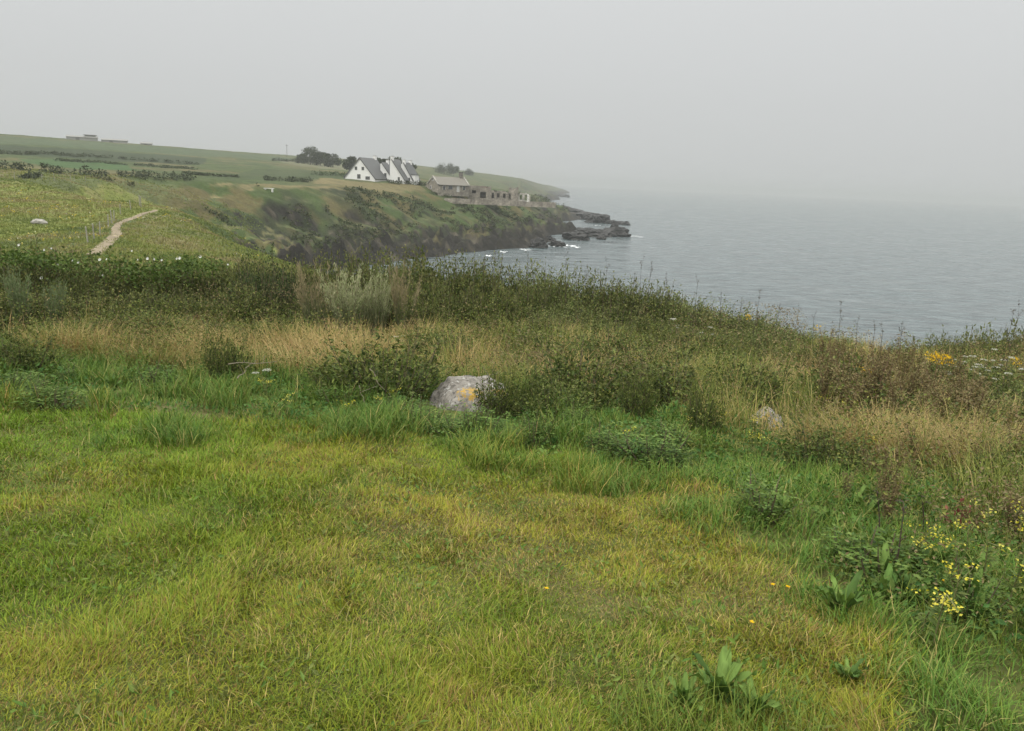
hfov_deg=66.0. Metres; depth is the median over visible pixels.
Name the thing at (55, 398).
nettle
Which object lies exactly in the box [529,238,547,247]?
sea rock
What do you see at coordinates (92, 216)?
meadow flowers
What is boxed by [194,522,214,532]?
broadleaf weed
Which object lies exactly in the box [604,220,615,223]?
sea rock
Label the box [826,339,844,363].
dock stalk
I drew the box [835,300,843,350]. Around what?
bare stalk
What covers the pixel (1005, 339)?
hedge shrub
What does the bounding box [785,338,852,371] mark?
hedge shrub
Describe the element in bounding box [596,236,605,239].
sea rock
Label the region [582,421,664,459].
nettle
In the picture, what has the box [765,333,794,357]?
bramble bush
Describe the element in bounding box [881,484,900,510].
dock stalk
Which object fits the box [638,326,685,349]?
hedge shrub
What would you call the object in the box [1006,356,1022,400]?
umbel plant
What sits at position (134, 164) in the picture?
hedge
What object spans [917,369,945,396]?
dock stalk
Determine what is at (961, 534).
broadleaf weed
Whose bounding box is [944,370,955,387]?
dock stalk
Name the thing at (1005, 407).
bramble bush
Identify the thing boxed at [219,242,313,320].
dark shrub
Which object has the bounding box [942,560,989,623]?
yellow flower
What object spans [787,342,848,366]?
bramble bush
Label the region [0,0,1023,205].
sky
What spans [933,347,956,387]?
dock stalk
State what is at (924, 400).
dock stalk
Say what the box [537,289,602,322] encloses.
hedge shrub
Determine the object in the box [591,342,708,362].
bramble bush
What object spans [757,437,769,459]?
yellow flower
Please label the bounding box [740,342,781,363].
bramble bush
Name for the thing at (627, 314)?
hedge shrub
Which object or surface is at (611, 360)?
bramble bush
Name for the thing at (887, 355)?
dock stalk
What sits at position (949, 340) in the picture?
hedge shrub
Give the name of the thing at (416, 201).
cliff scrub
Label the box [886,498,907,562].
bare stalk
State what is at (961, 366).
dock stalk
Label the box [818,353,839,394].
dock stalk
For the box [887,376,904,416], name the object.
dock stalk
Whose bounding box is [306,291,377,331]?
hedge shrub
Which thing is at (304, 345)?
dry long grass
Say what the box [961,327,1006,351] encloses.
hedge shrub
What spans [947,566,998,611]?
broadleaf weed
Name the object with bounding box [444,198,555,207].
boundary wall
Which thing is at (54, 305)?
feathery shrub
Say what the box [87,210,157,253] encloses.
path
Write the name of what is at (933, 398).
dock stalk
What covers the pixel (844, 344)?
dock stalk
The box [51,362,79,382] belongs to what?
nettle
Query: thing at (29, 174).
hedge
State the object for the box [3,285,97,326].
hedge shrub
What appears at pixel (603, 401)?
bramble bush
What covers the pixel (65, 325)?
bramble bush
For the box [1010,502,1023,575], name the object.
yellow flower
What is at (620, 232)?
sea rock
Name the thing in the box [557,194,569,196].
sea rock
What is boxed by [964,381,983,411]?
dock stalk
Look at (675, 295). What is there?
hedge shrub
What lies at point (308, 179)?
hedge
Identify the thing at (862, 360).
dock stalk
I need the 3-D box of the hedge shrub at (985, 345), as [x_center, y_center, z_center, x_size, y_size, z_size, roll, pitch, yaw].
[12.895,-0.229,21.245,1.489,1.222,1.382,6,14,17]
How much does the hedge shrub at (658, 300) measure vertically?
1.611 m
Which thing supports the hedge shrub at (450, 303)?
on the terrain at (246, 194)
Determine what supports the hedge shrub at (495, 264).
on the terrain at (246, 194)
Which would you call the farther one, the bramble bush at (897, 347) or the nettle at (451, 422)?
the bramble bush at (897, 347)
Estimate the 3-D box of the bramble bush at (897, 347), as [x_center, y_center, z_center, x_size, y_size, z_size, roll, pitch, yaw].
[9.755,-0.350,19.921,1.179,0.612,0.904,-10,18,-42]
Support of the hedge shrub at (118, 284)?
on the terrain at (246, 194)
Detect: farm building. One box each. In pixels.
[66,134,97,140]
[101,138,127,143]
[140,142,152,144]
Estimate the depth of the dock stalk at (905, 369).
11.95 m
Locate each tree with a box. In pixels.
[294,153,305,163]
[295,146,321,164]
[314,151,326,165]
[322,152,342,166]
[342,156,356,169]
[377,158,385,163]
[433,163,455,174]
[448,166,459,173]
[463,168,474,175]
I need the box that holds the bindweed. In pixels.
[0,244,247,294]
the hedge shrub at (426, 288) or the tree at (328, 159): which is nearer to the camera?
the hedge shrub at (426, 288)
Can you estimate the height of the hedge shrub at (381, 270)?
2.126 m
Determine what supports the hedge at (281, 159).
on the terrain at (246, 194)
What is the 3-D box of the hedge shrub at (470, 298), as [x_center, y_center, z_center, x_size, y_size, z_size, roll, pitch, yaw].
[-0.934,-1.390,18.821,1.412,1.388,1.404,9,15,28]
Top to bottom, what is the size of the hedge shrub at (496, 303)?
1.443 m
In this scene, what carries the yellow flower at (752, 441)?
on the terrain at (246, 194)
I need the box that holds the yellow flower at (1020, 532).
[1010,501,1023,549]
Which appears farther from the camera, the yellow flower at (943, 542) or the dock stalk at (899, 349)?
the dock stalk at (899, 349)
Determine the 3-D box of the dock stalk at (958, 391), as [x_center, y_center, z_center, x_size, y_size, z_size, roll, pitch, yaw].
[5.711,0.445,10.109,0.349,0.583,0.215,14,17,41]
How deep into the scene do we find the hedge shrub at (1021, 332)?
22.89 m
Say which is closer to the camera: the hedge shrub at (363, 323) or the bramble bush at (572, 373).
the bramble bush at (572, 373)
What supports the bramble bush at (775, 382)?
on the terrain at (246, 194)
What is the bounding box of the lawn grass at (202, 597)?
[0,397,929,730]
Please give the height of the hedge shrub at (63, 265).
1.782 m
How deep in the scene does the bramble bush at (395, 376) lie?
9.04 m
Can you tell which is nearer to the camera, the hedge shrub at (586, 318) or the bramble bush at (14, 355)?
the bramble bush at (14, 355)
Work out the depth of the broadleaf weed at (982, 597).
3.92 m
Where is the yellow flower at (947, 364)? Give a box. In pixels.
[941,355,953,389]
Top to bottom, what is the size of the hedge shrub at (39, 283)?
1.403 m
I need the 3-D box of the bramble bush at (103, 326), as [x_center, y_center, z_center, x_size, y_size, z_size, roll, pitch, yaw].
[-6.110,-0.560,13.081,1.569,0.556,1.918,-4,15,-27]
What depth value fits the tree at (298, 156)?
490.24 m
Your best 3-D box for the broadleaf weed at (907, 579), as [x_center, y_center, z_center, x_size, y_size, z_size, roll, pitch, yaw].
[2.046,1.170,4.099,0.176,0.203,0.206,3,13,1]
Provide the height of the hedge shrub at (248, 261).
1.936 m
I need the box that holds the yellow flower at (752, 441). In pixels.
[747,432,761,456]
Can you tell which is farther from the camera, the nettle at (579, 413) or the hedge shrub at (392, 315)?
the hedge shrub at (392, 315)
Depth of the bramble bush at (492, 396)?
8.49 m
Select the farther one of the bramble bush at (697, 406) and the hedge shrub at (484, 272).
the hedge shrub at (484, 272)
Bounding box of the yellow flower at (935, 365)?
[927,356,945,380]
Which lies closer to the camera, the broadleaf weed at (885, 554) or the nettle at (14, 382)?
the broadleaf weed at (885, 554)
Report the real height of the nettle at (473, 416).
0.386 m
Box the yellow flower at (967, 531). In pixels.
[951,519,978,563]
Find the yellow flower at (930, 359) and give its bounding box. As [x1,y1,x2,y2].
[924,351,936,373]
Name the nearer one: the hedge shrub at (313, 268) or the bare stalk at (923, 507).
the bare stalk at (923, 507)
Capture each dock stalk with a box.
[814,378,841,407]
[815,328,837,367]
[816,361,835,408]
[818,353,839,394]
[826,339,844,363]
[827,339,844,365]
[830,367,859,405]
[831,359,858,403]
[835,337,859,365]
[839,370,867,416]
[839,466,858,504]
[851,374,875,407]
[856,354,865,374]
[857,347,875,372]
[857,443,881,478]
[860,368,872,413]
[864,352,896,393]
[865,355,893,408]
[868,342,884,373]
[868,443,910,513]
[869,468,906,522]
[875,363,897,389]
[876,346,900,389]
[880,345,898,379]
[881,370,902,411]
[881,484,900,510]
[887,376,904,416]
[890,442,904,467]
[893,337,913,391]
[894,356,914,388]
[894,365,920,415]
[895,433,908,449]
[900,344,915,377]
[901,374,925,408]
[902,364,925,399]
[904,423,923,463]
[905,459,926,487]
[908,341,926,380]
[914,389,942,425]
[916,392,934,416]
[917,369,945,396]
[917,375,935,393]
[918,371,946,394]
[920,354,939,378]
[921,358,944,385]
[922,388,945,417]
[925,385,952,423]
[928,380,958,419]
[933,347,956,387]
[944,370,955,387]
[945,377,972,405]
[947,350,969,390]
[953,374,973,402]
[953,390,973,417]
[957,368,979,402]
[961,392,999,424]
[963,504,991,532]
[964,374,984,387]
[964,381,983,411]
[967,387,988,417]
[971,436,997,468]
[972,375,987,397]
[976,381,992,403]
[1002,480,1021,531]
[1004,423,1023,453]
[1008,491,1023,538]
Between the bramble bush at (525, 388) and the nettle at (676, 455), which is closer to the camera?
the nettle at (676, 455)
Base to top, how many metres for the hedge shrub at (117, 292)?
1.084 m
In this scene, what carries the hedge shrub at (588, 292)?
on the terrain at (246, 194)
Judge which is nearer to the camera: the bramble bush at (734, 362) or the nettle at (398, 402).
the nettle at (398, 402)
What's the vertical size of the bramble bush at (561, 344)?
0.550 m
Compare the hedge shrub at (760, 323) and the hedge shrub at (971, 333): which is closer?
the hedge shrub at (760, 323)
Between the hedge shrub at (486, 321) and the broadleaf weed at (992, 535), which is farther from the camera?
the hedge shrub at (486, 321)
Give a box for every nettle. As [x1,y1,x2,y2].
[0,369,46,391]
[0,371,48,393]
[2,363,31,379]
[7,384,97,414]
[15,373,49,393]
[28,377,73,405]
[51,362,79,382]
[122,359,183,386]
[308,383,374,407]
[373,391,422,413]
[393,394,450,427]
[413,400,503,438]
[427,404,460,423]
[452,401,503,436]
[453,408,516,437]
[500,411,559,447]
[516,405,559,446]
[553,398,595,428]
[579,419,617,452]
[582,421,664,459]
[598,428,706,471]
[636,429,698,470]
[638,416,710,451]
[707,464,825,533]
[806,523,956,610]
[813,525,880,569]
[912,547,1023,631]
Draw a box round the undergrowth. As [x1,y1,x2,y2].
[0,271,1023,651]
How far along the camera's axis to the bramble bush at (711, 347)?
14.06 m
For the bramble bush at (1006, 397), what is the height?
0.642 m
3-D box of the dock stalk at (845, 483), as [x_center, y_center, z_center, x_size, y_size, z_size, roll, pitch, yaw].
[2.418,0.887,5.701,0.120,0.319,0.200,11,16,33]
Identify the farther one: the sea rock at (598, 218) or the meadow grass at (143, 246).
the sea rock at (598, 218)
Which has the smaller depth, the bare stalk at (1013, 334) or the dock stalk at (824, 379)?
the dock stalk at (824, 379)
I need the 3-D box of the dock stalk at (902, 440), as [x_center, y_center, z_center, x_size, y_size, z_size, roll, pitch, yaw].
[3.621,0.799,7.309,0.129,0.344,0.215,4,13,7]
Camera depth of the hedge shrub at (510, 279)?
20.58 m
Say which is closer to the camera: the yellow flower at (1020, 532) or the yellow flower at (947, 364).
the yellow flower at (1020, 532)
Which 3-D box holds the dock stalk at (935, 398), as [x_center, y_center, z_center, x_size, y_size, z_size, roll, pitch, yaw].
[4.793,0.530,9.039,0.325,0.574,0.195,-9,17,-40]
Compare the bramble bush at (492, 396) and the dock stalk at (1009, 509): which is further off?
the bramble bush at (492, 396)
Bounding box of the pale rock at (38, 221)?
[30,219,47,223]
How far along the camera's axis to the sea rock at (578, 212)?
522.67 m
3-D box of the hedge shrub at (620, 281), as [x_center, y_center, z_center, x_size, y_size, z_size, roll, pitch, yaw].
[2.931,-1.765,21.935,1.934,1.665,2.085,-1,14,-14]
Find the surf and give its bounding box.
[484,222,642,255]
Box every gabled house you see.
[343,156,387,181]
[380,160,389,179]
[390,156,409,183]
[401,160,420,184]
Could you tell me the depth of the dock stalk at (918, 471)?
6.19 m
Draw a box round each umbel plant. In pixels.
[253,369,271,385]
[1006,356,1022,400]
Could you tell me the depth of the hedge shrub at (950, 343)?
22.94 m
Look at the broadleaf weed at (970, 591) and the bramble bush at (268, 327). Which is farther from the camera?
the bramble bush at (268, 327)
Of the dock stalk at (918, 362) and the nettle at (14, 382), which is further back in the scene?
the dock stalk at (918, 362)
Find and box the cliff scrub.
[204,182,570,252]
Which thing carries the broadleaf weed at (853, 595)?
on the terrain at (246, 194)
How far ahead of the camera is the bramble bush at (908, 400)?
10.05 m
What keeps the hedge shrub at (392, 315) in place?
on the terrain at (246, 194)
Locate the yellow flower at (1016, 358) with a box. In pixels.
[1010,355,1021,385]
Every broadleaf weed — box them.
[101,374,122,387]
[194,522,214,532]
[535,445,558,457]
[658,670,703,710]
[688,642,757,702]
[728,676,782,717]
[768,491,797,515]
[812,505,844,527]
[814,569,869,615]
[830,656,866,683]
[838,510,867,537]
[839,482,871,504]
[848,490,892,520]
[863,541,911,575]
[863,563,913,601]
[870,522,899,546]
[894,569,929,602]
[895,542,942,572]
[904,542,941,570]
[906,524,969,567]
[934,516,976,542]
[939,587,976,617]
[943,549,1003,587]
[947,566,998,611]
[961,592,997,630]
[963,522,1004,550]
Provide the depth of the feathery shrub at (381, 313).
15.89 m
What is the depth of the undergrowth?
9.81 m
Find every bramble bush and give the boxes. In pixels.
[0,309,58,337]
[0,326,70,374]
[25,308,126,337]
[86,302,160,336]
[92,309,191,347]
[97,308,191,343]
[141,315,203,340]
[177,313,240,340]
[197,326,252,382]
[221,315,297,338]
[261,307,330,334]
[292,348,383,396]
[307,323,458,405]
[398,320,475,364]
[400,325,436,344]
[403,325,475,354]
[472,362,521,417]
[489,304,536,327]
[504,322,588,350]
[507,367,600,421]
[512,331,632,407]
[513,364,555,413]
[519,333,607,364]
[556,382,624,412]
[564,319,655,361]
[587,350,664,368]
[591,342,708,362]
[600,345,672,384]
[606,349,731,408]
[614,360,661,417]
[632,330,724,370]
[679,372,726,439]
[680,336,740,363]
[691,344,761,369]
[693,350,782,380]
[704,360,758,385]
[705,347,799,409]
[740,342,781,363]
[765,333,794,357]
[765,411,882,474]
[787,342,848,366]
[795,343,894,409]
[833,348,887,369]
[861,382,977,422]
[878,340,919,355]
[907,349,1023,390]
[919,379,1023,424]
[944,394,1022,427]
[956,353,1021,378]
[966,369,1023,428]
[968,372,1022,389]
[972,424,1023,492]
[982,369,1023,404]
[990,358,1023,378]
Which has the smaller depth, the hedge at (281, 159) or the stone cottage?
the stone cottage
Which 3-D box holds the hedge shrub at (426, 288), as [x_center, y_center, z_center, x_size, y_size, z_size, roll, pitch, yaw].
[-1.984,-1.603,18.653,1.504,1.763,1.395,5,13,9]
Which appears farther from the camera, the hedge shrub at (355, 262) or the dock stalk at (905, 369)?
the hedge shrub at (355, 262)
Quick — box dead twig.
[228,355,276,364]
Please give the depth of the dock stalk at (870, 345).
13.18 m
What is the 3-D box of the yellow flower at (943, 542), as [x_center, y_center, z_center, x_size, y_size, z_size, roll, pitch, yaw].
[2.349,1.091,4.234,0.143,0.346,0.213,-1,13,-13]
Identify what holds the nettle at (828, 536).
on the terrain at (246, 194)
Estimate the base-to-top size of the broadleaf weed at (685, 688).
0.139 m
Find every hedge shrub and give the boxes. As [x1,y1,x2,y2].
[0,234,62,292]
[0,247,91,273]
[0,263,75,308]
[0,277,45,332]
[3,245,96,300]
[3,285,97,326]
[35,263,115,306]
[40,250,127,292]
[56,250,150,281]
[62,285,145,323]
[73,252,164,298]
[74,279,157,309]
[97,281,196,321]
[114,250,199,302]
[130,275,186,305]
[135,253,220,279]
[139,251,226,300]
[152,285,230,326]
[171,287,227,319]
[189,251,257,301]
[206,276,287,332]
[208,247,290,319]
[211,252,278,277]
[213,261,273,305]
[255,253,326,293]
[269,283,331,323]
[277,270,326,307]
[282,252,340,283]
[290,248,358,300]
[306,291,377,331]
[319,242,384,300]
[320,266,366,310]
[330,246,391,280]
[349,245,423,294]
[351,256,416,320]
[356,272,421,332]
[379,240,453,298]
[381,244,452,278]
[401,294,460,332]
[402,262,457,308]
[402,273,478,329]
[410,248,481,302]
[447,247,513,302]
[451,252,509,295]
[451,277,502,326]
[463,277,533,331]
[469,310,520,340]
[479,258,554,302]
[500,279,554,321]
[510,311,570,339]
[516,257,586,323]
[518,261,577,311]
[524,303,580,330]
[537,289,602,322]
[554,264,623,315]
[554,306,631,332]
[573,314,638,344]
[585,276,664,325]
[587,296,650,333]
[592,270,647,303]
[617,311,670,338]
[620,279,691,325]
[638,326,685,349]
[640,284,710,322]
[648,289,733,333]
[654,315,693,337]
[665,321,746,357]
[671,320,730,342]
[693,302,766,334]
[696,325,746,339]
[715,312,773,331]
[722,319,788,350]
[723,310,807,345]
[738,326,800,350]
[738,340,793,363]
[770,325,827,347]
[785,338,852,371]
[802,329,867,352]
[913,332,986,347]
[917,339,952,353]
[923,335,963,347]
[926,337,973,353]
[929,332,969,347]
[932,334,974,350]
[933,323,994,349]
[938,337,976,357]
[945,334,991,347]
[953,335,997,358]
[954,325,986,346]
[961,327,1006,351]
[964,334,1011,360]
[977,333,1021,359]
[983,318,1023,343]
[989,331,1022,346]
[992,332,1023,355]
[1010,321,1022,336]
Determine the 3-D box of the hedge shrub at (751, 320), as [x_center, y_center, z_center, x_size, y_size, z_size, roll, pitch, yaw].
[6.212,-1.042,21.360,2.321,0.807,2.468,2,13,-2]
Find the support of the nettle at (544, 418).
on the terrain at (246, 194)
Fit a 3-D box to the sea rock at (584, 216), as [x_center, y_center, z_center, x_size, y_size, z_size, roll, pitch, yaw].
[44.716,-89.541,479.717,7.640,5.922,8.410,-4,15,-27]
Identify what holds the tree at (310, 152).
on the terrain at (246, 194)
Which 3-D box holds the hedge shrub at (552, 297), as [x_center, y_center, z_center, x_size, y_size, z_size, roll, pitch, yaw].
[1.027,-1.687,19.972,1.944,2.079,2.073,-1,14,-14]
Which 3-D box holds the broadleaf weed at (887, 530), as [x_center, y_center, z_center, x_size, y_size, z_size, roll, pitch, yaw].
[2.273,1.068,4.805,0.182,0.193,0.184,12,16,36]
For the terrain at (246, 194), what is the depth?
5.11 m
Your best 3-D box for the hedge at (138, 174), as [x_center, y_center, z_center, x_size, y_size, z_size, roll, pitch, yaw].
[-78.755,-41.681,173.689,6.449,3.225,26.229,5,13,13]
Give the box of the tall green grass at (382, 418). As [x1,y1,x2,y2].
[0,332,1023,730]
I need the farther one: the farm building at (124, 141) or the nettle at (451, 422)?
the farm building at (124, 141)
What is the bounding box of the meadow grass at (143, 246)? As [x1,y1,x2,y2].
[0,167,331,279]
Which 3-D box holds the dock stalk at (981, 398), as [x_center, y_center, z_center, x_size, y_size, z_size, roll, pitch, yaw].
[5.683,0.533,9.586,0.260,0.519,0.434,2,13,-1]
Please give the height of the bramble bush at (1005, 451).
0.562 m
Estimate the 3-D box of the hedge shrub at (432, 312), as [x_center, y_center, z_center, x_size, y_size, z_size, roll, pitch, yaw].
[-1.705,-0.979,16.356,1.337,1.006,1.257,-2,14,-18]
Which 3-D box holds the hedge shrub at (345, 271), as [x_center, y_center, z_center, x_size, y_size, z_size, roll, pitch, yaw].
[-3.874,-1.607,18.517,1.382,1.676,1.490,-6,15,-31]
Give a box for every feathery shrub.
[0,262,32,328]
[41,277,67,330]
[290,260,342,330]
[317,262,380,334]
[354,267,395,336]
[388,260,422,331]
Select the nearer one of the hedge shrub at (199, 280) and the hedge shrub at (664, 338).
the hedge shrub at (664, 338)
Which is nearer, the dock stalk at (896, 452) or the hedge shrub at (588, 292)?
the dock stalk at (896, 452)
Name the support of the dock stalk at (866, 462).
on the terrain at (246, 194)
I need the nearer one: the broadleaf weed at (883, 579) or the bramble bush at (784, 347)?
the broadleaf weed at (883, 579)
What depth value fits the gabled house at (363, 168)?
272.57 m
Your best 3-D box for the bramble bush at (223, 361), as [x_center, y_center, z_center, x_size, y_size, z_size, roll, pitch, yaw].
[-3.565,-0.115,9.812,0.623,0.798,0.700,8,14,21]
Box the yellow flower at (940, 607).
[920,592,962,652]
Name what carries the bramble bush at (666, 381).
on the terrain at (246, 194)
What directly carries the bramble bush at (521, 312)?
on the terrain at (246, 194)
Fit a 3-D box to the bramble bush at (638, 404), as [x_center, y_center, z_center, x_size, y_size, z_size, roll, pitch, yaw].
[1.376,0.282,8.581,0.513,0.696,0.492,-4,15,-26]
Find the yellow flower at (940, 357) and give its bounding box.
[934,354,951,384]
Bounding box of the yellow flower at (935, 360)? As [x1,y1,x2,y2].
[931,352,943,379]
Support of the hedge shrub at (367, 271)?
on the terrain at (246, 194)
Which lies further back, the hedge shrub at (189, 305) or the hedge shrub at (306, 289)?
the hedge shrub at (306, 289)
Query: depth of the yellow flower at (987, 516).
4.73 m
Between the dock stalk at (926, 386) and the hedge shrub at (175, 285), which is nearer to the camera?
the dock stalk at (926, 386)
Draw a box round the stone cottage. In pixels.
[425,172,469,195]
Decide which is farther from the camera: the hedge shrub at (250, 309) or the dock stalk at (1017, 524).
the hedge shrub at (250, 309)
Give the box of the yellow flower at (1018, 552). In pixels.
[1014,521,1023,574]
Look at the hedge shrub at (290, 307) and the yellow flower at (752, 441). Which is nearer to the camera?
the yellow flower at (752, 441)
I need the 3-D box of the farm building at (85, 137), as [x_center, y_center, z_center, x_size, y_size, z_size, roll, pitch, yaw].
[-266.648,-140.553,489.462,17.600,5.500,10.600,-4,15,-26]
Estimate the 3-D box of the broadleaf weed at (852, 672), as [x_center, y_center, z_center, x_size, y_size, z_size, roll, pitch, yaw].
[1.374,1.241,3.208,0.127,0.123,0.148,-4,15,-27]
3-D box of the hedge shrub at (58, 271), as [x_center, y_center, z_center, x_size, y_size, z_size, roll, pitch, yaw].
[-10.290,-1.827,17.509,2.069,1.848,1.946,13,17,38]
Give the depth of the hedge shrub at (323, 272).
19.24 m
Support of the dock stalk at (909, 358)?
on the terrain at (246, 194)
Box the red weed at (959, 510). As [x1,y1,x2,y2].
[931,495,985,540]
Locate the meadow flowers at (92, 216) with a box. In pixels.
[0,189,258,257]
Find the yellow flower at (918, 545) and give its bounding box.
[905,536,934,556]
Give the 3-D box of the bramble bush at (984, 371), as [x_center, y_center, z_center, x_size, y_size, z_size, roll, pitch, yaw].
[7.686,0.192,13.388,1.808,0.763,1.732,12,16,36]
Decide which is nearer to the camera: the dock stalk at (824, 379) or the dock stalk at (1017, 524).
the dock stalk at (1017, 524)
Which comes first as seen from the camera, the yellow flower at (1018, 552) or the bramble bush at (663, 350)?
the yellow flower at (1018, 552)
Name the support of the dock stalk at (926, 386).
on the terrain at (246, 194)
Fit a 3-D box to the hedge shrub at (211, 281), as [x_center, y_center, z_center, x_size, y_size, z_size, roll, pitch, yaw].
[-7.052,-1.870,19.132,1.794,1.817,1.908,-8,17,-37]
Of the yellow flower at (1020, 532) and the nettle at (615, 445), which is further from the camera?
the nettle at (615, 445)
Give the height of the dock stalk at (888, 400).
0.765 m
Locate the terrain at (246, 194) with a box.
[0,134,1023,730]
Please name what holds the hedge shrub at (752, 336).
on the terrain at (246, 194)
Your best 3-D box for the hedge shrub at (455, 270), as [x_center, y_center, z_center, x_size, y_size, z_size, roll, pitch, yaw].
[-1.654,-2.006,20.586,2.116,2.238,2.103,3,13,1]
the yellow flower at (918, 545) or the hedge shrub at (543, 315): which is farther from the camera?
the hedge shrub at (543, 315)
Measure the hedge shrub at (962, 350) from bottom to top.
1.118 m
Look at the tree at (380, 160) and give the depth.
381.15 m
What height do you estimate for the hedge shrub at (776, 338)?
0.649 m
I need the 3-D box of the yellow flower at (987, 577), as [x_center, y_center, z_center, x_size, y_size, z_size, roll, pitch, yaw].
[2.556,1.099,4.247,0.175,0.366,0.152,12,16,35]
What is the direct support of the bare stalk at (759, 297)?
on the terrain at (246, 194)
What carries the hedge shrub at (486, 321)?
on the terrain at (246, 194)
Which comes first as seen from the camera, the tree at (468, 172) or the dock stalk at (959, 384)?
the dock stalk at (959, 384)
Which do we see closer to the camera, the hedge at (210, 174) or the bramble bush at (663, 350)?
the bramble bush at (663, 350)
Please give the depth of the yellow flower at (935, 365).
12.42 m
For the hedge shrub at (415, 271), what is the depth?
20.39 m
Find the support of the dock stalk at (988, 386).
on the terrain at (246, 194)
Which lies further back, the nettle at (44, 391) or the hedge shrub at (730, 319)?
the hedge shrub at (730, 319)
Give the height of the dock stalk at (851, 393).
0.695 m
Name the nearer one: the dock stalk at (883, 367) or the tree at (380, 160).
the dock stalk at (883, 367)
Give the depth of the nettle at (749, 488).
5.35 m
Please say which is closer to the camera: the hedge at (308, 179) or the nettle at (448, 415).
the nettle at (448, 415)
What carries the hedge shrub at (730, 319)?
on the terrain at (246, 194)
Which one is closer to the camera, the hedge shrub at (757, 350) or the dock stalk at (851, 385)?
the dock stalk at (851, 385)
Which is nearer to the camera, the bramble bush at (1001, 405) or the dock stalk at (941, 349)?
the bramble bush at (1001, 405)
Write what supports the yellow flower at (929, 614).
on the terrain at (246, 194)
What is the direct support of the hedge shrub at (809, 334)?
on the terrain at (246, 194)
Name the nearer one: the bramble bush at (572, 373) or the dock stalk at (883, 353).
the bramble bush at (572, 373)
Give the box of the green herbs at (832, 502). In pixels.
[0,338,1023,658]
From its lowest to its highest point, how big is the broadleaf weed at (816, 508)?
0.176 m
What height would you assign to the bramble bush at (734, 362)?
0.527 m
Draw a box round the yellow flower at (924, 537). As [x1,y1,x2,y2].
[903,522,947,567]
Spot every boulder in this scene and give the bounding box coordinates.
[429,375,506,411]
[750,406,783,429]
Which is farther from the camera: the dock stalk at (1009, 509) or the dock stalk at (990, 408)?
the dock stalk at (990, 408)
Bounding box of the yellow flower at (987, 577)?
[973,541,1010,586]
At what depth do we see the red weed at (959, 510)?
5.11 m
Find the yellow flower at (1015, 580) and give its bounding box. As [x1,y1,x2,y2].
[995,558,1023,615]
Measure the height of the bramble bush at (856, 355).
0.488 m
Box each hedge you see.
[0,150,199,164]
[0,160,109,176]
[17,171,42,178]
[54,158,197,169]
[88,173,134,185]
[115,169,196,181]
[181,170,239,177]
[263,175,313,181]
[271,157,333,164]
[311,170,345,176]
[387,179,426,185]
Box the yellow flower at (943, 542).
[936,535,970,581]
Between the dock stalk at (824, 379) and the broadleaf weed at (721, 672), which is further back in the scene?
the dock stalk at (824, 379)
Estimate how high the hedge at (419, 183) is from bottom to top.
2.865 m
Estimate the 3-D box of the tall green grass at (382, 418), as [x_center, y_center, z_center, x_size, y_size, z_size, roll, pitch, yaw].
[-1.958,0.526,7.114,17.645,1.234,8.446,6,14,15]
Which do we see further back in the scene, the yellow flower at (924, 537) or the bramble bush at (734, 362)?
the bramble bush at (734, 362)
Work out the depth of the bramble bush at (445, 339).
14.13 m
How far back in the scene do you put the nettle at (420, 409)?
7.77 m
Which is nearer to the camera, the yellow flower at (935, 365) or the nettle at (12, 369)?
the nettle at (12, 369)
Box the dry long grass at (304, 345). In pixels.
[0,291,1023,558]
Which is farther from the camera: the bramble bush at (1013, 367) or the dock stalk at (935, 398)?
the bramble bush at (1013, 367)
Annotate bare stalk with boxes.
[752,289,761,335]
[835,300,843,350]
[867,490,883,539]
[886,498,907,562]
[915,495,931,529]
[997,309,1015,374]
[1003,301,1023,379]
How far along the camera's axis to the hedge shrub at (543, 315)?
17.55 m
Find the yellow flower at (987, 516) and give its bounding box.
[970,498,996,549]
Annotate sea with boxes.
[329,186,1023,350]
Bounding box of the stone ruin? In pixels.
[468,181,529,201]
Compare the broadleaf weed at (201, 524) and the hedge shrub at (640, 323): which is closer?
the broadleaf weed at (201, 524)
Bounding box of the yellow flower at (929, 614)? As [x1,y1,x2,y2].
[906,587,963,641]
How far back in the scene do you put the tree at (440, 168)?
733.69 m
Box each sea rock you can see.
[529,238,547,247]
[548,239,565,246]
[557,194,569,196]
[561,205,596,215]
[561,232,589,240]
[574,227,611,237]
[581,213,587,219]
[584,213,609,222]
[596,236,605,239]
[603,227,630,236]
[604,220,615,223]
[609,221,618,227]
[616,221,630,224]
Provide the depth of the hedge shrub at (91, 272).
18.02 m
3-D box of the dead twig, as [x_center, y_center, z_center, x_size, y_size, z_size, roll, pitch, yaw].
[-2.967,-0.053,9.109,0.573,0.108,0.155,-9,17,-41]
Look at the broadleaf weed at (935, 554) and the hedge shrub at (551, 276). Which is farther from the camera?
the hedge shrub at (551, 276)
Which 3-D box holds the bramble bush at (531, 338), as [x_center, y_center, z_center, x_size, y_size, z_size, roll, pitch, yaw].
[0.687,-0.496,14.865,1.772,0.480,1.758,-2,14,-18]
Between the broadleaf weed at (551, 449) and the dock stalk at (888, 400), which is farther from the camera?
the dock stalk at (888, 400)
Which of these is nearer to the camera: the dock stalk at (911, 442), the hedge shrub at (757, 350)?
the dock stalk at (911, 442)
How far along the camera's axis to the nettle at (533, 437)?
7.19 m
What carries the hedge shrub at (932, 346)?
on the terrain at (246, 194)
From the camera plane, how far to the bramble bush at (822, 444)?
6.83 m
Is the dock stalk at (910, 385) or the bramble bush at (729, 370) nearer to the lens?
the dock stalk at (910, 385)

